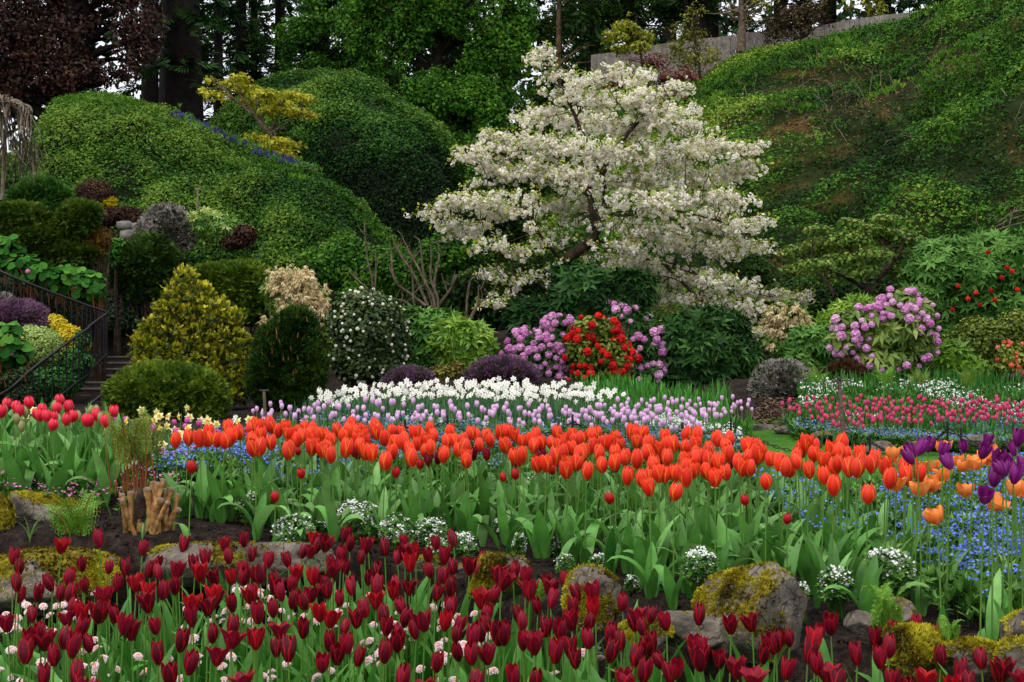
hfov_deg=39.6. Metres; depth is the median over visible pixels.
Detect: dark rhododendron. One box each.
[403,250,551,332]
[497,259,664,336]
[659,301,764,386]
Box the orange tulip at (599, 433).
[593,425,607,489]
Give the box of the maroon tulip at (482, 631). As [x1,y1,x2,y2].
[475,618,485,668]
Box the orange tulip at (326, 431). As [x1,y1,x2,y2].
[320,427,339,481]
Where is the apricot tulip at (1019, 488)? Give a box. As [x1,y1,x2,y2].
[1001,479,1023,604]
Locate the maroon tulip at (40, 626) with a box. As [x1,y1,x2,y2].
[33,620,45,663]
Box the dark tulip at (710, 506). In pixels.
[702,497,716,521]
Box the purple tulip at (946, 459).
[899,452,953,618]
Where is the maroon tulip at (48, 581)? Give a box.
[35,572,64,667]
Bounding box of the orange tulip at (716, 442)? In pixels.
[705,429,723,498]
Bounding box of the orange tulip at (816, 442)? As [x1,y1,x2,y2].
[804,437,826,513]
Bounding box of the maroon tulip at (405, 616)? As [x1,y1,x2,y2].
[400,605,412,658]
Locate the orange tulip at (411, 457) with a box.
[392,447,423,529]
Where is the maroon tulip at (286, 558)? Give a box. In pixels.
[256,550,291,633]
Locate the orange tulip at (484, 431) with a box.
[468,428,509,483]
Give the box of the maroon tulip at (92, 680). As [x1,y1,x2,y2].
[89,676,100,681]
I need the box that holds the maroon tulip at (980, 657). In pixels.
[937,646,986,681]
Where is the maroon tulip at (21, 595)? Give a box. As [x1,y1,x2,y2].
[0,585,36,671]
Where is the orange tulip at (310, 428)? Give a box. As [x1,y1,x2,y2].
[292,426,316,509]
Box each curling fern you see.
[535,579,545,601]
[861,582,910,633]
[938,614,963,643]
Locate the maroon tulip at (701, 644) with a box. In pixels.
[688,636,708,681]
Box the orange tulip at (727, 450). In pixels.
[714,443,747,532]
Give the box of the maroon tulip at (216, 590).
[204,583,221,681]
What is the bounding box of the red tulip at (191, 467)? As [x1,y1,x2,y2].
[172,460,196,537]
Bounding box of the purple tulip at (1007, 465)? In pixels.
[999,460,1011,635]
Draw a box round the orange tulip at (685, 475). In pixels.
[670,465,692,593]
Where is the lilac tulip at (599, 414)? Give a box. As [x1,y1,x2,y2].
[597,411,605,435]
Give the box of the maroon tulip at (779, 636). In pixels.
[773,627,784,681]
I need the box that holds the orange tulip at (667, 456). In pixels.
[643,447,681,531]
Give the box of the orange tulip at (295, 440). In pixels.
[281,431,319,501]
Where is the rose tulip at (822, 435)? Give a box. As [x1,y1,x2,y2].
[815,417,823,447]
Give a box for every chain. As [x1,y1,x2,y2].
[299,418,446,438]
[406,427,551,447]
[448,421,571,440]
[562,429,680,449]
[574,422,730,441]
[732,424,869,454]
[870,430,945,453]
[949,428,1008,446]
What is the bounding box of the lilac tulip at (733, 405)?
[732,402,740,438]
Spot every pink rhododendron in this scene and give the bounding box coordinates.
[497,312,575,377]
[601,297,669,384]
[823,286,943,379]
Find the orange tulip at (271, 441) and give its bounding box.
[257,433,294,526]
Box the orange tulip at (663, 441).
[654,434,668,506]
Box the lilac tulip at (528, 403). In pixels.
[525,401,536,428]
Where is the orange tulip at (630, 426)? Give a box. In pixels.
[618,422,638,475]
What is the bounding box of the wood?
[0,0,932,151]
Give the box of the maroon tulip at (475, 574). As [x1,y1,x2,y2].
[474,561,516,672]
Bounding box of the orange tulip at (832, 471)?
[819,456,857,551]
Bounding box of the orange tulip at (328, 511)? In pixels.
[314,443,364,541]
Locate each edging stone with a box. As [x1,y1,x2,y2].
[744,424,778,430]
[773,424,792,433]
[810,431,832,438]
[865,446,877,454]
[871,441,894,450]
[958,435,995,446]
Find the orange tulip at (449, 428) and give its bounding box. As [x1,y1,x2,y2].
[439,423,469,484]
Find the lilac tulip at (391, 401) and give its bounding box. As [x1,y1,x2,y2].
[385,398,393,427]
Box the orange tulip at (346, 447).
[339,437,353,507]
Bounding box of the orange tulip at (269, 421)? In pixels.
[256,415,290,481]
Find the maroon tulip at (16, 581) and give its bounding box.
[0,571,38,681]
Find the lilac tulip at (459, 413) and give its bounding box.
[456,411,461,434]
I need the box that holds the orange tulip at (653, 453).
[643,449,655,520]
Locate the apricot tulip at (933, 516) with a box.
[922,505,945,626]
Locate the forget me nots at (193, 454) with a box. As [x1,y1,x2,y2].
[144,426,370,503]
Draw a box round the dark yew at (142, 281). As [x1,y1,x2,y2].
[105,230,194,335]
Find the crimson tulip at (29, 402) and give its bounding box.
[0,396,49,449]
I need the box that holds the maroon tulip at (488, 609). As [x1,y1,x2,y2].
[454,601,493,681]
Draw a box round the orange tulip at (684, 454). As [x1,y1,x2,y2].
[661,450,702,539]
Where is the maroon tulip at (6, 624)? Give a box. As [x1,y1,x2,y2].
[0,613,15,681]
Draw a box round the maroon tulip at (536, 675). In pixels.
[529,666,542,681]
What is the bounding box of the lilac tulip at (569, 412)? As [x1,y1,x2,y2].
[562,408,571,431]
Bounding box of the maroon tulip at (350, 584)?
[345,576,361,672]
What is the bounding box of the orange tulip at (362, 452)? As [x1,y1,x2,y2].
[351,442,380,502]
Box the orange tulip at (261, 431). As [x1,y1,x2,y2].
[247,425,275,491]
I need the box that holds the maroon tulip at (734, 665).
[724,655,746,681]
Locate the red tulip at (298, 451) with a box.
[282,447,300,501]
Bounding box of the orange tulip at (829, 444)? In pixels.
[817,439,835,520]
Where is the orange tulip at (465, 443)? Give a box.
[455,437,478,517]
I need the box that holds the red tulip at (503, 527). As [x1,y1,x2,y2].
[497,472,509,545]
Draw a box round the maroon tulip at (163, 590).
[141,578,169,674]
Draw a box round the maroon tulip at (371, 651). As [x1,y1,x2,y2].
[341,575,381,674]
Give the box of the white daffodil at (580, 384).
[577,381,583,400]
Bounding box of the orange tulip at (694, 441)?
[688,435,701,506]
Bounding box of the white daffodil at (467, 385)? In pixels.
[465,383,470,401]
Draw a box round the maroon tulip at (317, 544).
[303,535,322,651]
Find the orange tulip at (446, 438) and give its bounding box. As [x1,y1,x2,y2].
[442,432,459,502]
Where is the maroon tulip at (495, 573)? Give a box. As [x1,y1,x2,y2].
[490,565,507,658]
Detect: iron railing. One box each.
[0,270,106,360]
[0,327,89,407]
[84,395,100,412]
[87,312,107,371]
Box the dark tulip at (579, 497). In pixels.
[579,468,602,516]
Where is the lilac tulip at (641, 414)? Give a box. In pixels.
[639,411,643,424]
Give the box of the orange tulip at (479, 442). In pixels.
[474,436,483,513]
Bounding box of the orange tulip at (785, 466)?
[759,455,804,563]
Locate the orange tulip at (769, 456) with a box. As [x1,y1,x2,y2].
[756,450,774,542]
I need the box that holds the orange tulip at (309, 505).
[287,438,313,518]
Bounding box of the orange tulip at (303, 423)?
[300,420,308,499]
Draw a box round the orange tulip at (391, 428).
[387,423,395,487]
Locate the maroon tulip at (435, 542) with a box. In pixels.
[429,535,440,643]
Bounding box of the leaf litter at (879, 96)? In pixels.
[714,29,1023,183]
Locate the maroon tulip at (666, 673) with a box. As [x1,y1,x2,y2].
[662,661,673,681]
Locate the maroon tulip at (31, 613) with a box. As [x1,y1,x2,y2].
[25,604,37,681]
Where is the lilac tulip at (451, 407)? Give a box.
[449,404,456,429]
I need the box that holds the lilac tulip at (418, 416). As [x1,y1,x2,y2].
[416,413,420,424]
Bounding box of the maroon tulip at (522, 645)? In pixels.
[517,628,527,681]
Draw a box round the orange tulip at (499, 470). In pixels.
[496,425,510,485]
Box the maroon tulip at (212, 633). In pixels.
[207,622,217,681]
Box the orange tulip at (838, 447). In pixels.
[815,440,845,517]
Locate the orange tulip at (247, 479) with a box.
[243,431,262,493]
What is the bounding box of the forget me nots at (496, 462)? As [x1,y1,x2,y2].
[267,408,760,489]
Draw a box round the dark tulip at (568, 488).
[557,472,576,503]
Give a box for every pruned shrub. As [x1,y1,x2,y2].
[346,221,388,290]
[382,230,457,308]
[465,269,495,319]
[976,198,1023,231]
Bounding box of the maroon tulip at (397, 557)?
[393,549,407,662]
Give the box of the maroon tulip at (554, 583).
[541,577,560,676]
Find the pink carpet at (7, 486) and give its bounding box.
[0,436,202,515]
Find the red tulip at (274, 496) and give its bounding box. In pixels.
[270,491,279,541]
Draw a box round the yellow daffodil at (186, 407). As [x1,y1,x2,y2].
[184,404,195,428]
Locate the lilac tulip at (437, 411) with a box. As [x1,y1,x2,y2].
[435,409,439,429]
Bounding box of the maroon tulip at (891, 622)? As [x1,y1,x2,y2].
[887,619,897,625]
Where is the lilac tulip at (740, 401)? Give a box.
[739,399,746,428]
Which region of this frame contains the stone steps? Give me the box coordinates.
[75,356,184,395]
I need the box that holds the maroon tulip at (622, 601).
[617,592,645,681]
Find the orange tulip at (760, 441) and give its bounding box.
[733,438,781,519]
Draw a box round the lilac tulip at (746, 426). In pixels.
[739,402,749,433]
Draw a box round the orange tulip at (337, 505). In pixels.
[334,437,358,528]
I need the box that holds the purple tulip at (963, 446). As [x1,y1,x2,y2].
[958,439,988,549]
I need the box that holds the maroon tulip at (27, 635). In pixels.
[21,625,38,681]
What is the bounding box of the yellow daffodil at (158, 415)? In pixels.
[154,412,164,435]
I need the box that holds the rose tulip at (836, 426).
[834,422,837,439]
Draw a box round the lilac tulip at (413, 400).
[411,397,425,424]
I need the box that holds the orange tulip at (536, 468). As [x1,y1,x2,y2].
[515,454,564,557]
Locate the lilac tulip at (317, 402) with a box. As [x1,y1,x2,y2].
[316,400,320,423]
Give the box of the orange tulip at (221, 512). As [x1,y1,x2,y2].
[206,432,258,522]
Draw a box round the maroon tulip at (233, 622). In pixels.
[213,613,239,681]
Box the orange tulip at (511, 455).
[506,447,515,531]
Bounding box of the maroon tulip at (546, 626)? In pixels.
[540,615,569,681]
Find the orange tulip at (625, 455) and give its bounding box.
[610,447,634,526]
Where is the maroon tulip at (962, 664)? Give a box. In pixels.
[954,657,968,674]
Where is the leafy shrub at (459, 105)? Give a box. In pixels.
[398,67,523,213]
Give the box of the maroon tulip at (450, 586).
[404,575,477,676]
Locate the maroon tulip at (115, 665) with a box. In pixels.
[91,599,119,681]
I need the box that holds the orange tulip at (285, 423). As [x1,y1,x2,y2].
[275,419,310,487]
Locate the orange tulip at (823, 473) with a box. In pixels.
[801,464,839,572]
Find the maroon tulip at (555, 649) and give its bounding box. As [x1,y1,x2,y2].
[548,636,563,681]
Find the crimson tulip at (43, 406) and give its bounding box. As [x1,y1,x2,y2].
[37,403,59,468]
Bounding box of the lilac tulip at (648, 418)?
[646,414,649,433]
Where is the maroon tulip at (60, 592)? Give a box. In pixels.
[55,582,65,681]
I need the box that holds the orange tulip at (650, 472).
[622,466,679,557]
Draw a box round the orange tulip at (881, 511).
[869,448,891,538]
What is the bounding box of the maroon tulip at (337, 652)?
[330,641,345,681]
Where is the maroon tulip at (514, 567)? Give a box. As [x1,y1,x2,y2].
[509,560,531,662]
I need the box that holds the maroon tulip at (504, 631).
[497,618,510,681]
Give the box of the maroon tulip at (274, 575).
[240,569,310,675]
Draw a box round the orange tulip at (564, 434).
[556,432,566,441]
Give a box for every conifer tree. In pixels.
[98,0,224,116]
[132,0,244,121]
[201,0,270,121]
[202,0,284,117]
[210,0,274,93]
[223,0,334,81]
[262,2,388,69]
[304,0,450,76]
[382,6,526,130]
[448,0,563,130]
[506,3,654,113]
[554,2,657,63]
[590,0,719,86]
[655,0,759,62]
[660,0,728,74]
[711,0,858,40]
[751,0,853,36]
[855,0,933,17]
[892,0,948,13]
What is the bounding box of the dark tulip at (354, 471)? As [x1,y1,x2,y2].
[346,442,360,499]
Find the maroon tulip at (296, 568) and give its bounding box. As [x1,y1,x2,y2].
[288,563,310,649]
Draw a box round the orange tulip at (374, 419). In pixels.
[370,416,379,465]
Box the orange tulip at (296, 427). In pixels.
[290,424,301,498]
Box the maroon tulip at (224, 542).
[218,536,239,625]
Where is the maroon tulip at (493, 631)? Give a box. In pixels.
[487,619,501,681]
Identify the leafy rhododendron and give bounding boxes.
[398,304,465,368]
[425,311,499,368]
[772,322,851,369]
[812,292,875,353]
[924,335,992,381]
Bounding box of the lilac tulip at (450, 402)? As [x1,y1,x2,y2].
[444,399,452,427]
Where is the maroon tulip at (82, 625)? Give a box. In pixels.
[50,614,91,681]
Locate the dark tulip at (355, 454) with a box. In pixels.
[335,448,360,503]
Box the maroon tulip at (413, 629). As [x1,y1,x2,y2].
[374,619,418,681]
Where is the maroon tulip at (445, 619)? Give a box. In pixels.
[439,609,452,681]
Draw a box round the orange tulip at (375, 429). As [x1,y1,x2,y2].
[362,423,384,490]
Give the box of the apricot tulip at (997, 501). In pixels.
[968,492,1011,621]
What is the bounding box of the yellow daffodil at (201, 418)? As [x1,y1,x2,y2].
[197,416,203,429]
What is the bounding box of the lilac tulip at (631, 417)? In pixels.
[629,414,633,447]
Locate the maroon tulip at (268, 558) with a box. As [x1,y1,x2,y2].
[224,550,293,677]
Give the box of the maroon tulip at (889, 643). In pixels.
[872,633,895,681]
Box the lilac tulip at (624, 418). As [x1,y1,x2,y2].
[622,414,626,440]
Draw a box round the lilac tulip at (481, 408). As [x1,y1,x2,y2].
[480,405,483,430]
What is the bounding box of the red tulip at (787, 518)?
[783,512,791,565]
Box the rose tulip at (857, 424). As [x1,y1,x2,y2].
[856,422,864,444]
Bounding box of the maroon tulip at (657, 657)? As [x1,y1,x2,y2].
[651,649,699,681]
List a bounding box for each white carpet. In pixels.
[607,412,734,436]
[793,376,1023,423]
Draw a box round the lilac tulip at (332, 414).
[329,411,334,431]
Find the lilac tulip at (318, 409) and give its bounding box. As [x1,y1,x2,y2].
[316,406,320,424]
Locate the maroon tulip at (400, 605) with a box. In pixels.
[394,596,405,667]
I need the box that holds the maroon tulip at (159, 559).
[137,554,187,641]
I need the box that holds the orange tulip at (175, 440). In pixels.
[160,431,195,517]
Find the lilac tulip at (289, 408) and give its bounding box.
[288,405,291,417]
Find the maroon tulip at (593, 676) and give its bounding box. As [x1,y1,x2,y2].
[584,630,625,681]
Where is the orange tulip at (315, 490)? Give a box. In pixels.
[306,438,336,501]
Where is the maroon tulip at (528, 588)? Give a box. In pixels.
[517,578,539,681]
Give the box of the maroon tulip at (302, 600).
[278,590,308,681]
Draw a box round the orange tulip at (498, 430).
[488,424,503,501]
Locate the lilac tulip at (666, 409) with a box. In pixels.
[665,406,670,431]
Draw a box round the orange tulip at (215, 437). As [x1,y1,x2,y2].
[184,430,237,521]
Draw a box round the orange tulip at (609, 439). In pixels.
[603,432,620,529]
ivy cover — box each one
[0,89,438,306]
[201,66,494,320]
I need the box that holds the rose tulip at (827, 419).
[824,414,828,440]
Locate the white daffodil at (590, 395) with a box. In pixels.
[588,392,594,409]
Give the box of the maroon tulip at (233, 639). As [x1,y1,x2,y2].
[219,627,246,681]
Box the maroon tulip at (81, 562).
[71,555,92,662]
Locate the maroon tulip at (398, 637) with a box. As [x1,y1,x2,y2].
[391,627,413,681]
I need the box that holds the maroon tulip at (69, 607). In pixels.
[33,595,80,681]
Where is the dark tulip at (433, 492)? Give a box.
[427,448,441,503]
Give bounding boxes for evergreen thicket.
[723,247,905,357]
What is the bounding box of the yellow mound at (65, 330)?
[45,313,90,400]
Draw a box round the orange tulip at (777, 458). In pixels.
[755,451,798,547]
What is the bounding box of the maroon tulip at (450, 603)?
[446,596,455,681]
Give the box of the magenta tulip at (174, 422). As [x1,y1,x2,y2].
[167,419,176,446]
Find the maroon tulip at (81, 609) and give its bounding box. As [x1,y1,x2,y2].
[21,601,117,681]
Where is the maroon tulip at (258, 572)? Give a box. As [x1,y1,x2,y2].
[249,562,266,680]
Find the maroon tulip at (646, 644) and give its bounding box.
[638,635,651,655]
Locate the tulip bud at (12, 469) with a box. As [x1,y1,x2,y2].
[2,420,36,490]
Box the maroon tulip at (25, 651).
[18,638,33,681]
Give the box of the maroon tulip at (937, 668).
[932,623,944,681]
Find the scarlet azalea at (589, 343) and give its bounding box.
[562,312,642,381]
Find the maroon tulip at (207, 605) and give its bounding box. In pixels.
[176,595,216,681]
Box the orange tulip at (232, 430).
[215,425,239,521]
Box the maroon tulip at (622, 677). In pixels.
[615,672,635,681]
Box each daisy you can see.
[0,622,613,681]
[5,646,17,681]
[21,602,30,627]
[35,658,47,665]
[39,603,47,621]
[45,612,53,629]
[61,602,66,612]
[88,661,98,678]
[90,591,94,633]
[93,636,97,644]
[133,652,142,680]
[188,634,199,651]
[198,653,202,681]
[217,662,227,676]
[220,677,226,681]
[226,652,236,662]
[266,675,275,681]
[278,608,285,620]
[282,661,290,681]
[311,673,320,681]
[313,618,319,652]
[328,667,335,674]
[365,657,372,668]
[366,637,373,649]
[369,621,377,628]
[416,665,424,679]
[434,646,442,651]
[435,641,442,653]
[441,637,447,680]
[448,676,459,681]
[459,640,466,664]
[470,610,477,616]
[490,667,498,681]
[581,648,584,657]
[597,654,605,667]
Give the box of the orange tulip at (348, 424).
[343,421,352,472]
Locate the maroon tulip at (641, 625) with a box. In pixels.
[636,617,658,681]
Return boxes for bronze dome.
[74,179,115,272]
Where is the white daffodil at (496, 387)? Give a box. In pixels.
[493,385,500,410]
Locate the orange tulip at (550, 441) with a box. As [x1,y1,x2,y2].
[536,435,554,493]
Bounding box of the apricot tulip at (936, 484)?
[917,474,943,584]
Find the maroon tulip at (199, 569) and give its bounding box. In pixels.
[190,561,209,681]
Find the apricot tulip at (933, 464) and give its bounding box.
[918,460,940,529]
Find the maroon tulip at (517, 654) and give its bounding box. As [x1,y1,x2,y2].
[512,604,521,681]
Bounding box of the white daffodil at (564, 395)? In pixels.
[562,392,568,399]
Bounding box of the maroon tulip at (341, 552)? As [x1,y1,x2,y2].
[330,543,346,669]
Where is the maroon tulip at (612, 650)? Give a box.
[547,637,636,681]
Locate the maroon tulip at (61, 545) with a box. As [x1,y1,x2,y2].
[53,537,70,643]
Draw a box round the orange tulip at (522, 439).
[504,433,526,510]
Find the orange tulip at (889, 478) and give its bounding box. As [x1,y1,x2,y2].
[876,466,918,549]
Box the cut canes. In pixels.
[119,478,181,534]
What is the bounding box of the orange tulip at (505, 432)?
[502,424,527,485]
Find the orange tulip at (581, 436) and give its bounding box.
[576,430,586,504]
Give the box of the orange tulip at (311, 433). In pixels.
[285,429,338,512]
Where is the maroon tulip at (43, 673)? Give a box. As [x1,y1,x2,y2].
[37,662,50,681]
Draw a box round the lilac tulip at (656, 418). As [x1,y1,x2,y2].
[655,415,658,437]
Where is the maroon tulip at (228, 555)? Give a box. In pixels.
[178,547,246,666]
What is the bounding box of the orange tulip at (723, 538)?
[717,463,754,569]
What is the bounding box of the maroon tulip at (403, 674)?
[395,662,410,681]
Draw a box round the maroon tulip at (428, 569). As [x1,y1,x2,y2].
[420,561,433,681]
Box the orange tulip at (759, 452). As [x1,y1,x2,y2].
[722,443,766,516]
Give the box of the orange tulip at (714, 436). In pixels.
[710,430,721,511]
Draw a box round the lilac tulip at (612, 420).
[610,416,614,429]
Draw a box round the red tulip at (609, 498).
[598,492,613,555]
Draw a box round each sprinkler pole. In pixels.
[259,390,268,416]
[832,376,845,433]
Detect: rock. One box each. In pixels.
[0,493,15,529]
[0,545,120,618]
[8,489,87,520]
[142,540,335,590]
[395,554,462,574]
[466,550,532,602]
[560,562,620,633]
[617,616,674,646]
[663,610,722,648]
[690,560,807,667]
[843,610,873,634]
[881,596,916,622]
[881,621,950,680]
[942,634,997,677]
[992,634,1023,681]
[999,606,1023,639]
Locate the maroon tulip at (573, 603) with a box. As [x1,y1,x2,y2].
[555,595,578,679]
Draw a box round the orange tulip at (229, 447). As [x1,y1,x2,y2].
[224,428,241,500]
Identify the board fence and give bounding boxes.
[591,37,711,89]
[710,12,914,68]
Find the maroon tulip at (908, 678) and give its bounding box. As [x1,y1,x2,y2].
[899,674,914,681]
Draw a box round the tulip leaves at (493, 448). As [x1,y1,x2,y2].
[277,411,724,487]
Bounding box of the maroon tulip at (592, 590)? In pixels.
[581,579,619,681]
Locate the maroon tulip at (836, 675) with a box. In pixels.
[830,667,845,681]
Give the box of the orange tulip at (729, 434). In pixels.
[716,430,752,506]
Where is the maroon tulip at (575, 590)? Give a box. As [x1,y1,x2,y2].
[552,581,604,658]
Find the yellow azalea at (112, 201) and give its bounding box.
[98,195,117,279]
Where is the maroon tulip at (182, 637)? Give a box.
[175,626,189,681]
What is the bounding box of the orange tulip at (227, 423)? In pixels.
[212,418,243,490]
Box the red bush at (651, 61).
[600,52,703,102]
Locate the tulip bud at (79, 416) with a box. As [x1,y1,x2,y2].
[63,410,100,467]
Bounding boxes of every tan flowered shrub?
[257,264,334,359]
[758,297,816,358]
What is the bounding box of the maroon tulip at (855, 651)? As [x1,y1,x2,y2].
[848,640,861,681]
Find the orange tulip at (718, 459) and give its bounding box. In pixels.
[709,451,760,552]
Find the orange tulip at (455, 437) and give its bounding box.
[449,432,459,501]
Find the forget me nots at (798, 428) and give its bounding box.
[782,404,1023,452]
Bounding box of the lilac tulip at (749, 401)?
[745,398,751,423]
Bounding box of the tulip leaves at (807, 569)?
[246,437,938,608]
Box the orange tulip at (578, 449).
[565,445,585,526]
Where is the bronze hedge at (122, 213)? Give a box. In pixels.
[101,205,143,238]
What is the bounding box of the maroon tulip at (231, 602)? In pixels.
[187,592,256,680]
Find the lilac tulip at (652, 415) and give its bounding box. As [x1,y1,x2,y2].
[650,412,654,434]
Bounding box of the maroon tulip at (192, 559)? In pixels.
[165,553,217,646]
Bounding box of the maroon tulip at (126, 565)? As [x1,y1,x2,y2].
[107,556,147,659]
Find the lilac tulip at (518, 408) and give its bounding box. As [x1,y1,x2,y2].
[517,405,520,428]
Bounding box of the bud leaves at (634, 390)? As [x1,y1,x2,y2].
[576,371,734,432]
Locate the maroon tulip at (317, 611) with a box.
[282,601,367,681]
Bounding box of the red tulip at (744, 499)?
[717,494,748,556]
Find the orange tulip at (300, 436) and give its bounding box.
[288,426,316,515]
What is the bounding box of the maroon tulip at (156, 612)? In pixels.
[153,560,184,662]
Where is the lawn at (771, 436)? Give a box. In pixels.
[743,417,1023,488]
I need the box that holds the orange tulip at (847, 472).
[836,454,881,568]
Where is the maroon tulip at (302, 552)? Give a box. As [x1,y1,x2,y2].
[279,544,309,656]
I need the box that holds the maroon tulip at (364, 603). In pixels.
[350,597,375,681]
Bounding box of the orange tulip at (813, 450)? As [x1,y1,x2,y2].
[808,445,824,533]
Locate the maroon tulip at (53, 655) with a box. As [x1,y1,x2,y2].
[47,641,60,681]
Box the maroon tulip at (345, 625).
[307,617,362,681]
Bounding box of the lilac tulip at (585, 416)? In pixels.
[583,413,587,426]
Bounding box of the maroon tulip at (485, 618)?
[463,611,490,681]
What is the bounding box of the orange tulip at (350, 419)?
[339,415,355,469]
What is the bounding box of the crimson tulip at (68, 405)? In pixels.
[56,400,83,458]
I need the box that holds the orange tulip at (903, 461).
[871,457,925,567]
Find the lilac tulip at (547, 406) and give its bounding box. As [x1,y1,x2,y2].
[544,404,549,430]
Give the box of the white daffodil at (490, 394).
[487,391,493,399]
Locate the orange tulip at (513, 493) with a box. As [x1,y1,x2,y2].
[493,441,514,505]
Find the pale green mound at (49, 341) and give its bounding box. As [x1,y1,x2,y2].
[20,323,67,400]
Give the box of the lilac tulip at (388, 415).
[386,413,390,424]
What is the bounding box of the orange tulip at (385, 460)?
[368,450,404,543]
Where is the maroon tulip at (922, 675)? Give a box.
[914,666,940,681]
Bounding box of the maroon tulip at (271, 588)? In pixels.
[262,574,287,681]
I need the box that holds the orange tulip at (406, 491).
[381,435,407,506]
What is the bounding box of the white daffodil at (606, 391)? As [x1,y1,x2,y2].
[604,389,609,406]
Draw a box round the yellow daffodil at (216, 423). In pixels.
[212,420,220,428]
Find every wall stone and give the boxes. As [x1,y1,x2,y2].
[116,221,131,229]
[120,229,133,240]
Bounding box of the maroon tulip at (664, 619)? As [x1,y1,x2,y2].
[657,610,670,662]
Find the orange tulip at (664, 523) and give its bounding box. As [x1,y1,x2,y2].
[651,466,680,569]
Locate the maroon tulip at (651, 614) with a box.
[606,606,687,681]
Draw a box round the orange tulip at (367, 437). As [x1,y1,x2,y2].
[364,432,390,500]
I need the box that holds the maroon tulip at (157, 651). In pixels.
[151,639,163,681]
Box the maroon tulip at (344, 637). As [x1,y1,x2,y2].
[339,631,352,681]
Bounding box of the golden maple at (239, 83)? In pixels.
[196,72,321,158]
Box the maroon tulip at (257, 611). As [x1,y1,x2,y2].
[250,599,263,681]
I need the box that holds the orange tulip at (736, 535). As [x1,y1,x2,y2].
[716,458,761,554]
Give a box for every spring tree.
[601,11,668,65]
[656,0,723,76]
[841,0,888,16]
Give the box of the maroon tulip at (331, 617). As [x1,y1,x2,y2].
[289,609,355,681]
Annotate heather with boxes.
[0,291,16,347]
[0,297,54,334]
[133,202,197,306]
[379,363,434,385]
[463,353,542,384]
[744,357,816,397]
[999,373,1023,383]
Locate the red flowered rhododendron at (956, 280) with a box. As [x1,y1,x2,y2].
[899,225,1023,338]
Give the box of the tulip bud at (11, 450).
[0,404,16,458]
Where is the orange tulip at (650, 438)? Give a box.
[628,433,656,513]
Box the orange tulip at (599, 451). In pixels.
[586,445,609,536]
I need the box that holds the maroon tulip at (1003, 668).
[989,656,1017,681]
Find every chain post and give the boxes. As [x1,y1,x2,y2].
[295,411,301,425]
[444,413,450,425]
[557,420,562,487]
[568,414,576,428]
[727,417,734,431]
[866,434,873,475]
[943,420,951,441]
[957,427,964,454]
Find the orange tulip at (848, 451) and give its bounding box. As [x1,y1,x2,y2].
[838,445,873,526]
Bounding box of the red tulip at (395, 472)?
[386,466,399,516]
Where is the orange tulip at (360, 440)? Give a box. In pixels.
[354,436,364,502]
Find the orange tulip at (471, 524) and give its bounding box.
[453,452,482,543]
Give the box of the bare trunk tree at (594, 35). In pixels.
[531,0,612,87]
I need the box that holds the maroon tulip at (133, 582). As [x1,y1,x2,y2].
[123,573,141,681]
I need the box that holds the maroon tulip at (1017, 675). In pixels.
[1008,668,1023,681]
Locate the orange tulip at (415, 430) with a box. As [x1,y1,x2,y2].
[394,424,429,492]
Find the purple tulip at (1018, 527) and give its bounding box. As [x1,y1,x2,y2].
[1010,427,1022,559]
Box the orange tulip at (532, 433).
[518,430,538,510]
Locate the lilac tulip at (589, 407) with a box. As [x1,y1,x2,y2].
[587,404,591,426]
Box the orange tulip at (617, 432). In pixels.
[611,429,625,494]
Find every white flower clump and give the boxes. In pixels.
[234,490,258,523]
[270,512,315,542]
[312,518,327,530]
[337,496,379,542]
[375,512,415,548]
[412,516,448,545]
[425,535,452,555]
[448,530,479,557]
[490,519,499,534]
[510,532,526,553]
[550,537,561,555]
[554,553,576,573]
[586,552,603,567]
[623,573,641,592]
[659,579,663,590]
[678,546,720,598]
[798,581,810,621]
[815,565,856,620]
[863,547,894,615]
[879,547,917,597]
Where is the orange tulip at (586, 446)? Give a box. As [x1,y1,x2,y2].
[554,441,596,517]
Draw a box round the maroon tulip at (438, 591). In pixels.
[388,582,445,679]
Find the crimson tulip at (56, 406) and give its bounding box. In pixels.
[49,402,62,460]
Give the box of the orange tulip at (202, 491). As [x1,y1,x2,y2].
[174,428,220,519]
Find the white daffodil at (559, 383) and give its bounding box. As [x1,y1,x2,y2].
[556,381,561,409]
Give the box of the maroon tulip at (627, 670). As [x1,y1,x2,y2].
[614,665,633,676]
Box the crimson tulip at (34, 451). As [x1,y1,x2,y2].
[17,408,38,487]
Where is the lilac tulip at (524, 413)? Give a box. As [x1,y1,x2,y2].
[523,410,526,431]
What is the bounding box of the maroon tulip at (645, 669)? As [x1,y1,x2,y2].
[638,654,653,681]
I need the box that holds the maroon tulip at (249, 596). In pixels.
[238,584,262,674]
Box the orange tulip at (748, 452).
[737,447,764,523]
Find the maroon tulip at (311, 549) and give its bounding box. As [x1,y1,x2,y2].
[305,544,317,634]
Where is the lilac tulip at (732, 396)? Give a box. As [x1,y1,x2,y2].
[728,394,735,421]
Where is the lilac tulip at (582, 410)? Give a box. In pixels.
[580,407,584,430]
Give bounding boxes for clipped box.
[0,278,89,322]
[0,363,41,406]
[102,293,144,333]
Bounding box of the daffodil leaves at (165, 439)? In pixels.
[103,412,380,462]
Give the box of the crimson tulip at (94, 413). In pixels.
[79,408,99,473]
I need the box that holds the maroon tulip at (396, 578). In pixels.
[367,575,423,680]
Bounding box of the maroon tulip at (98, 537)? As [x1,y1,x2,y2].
[93,528,108,654]
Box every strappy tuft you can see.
[15,517,40,540]
[136,514,156,540]
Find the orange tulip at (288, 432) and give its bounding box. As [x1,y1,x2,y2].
[272,426,306,508]
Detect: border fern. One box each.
[801,364,827,386]
[871,365,899,386]
[898,366,932,387]
[951,362,985,387]

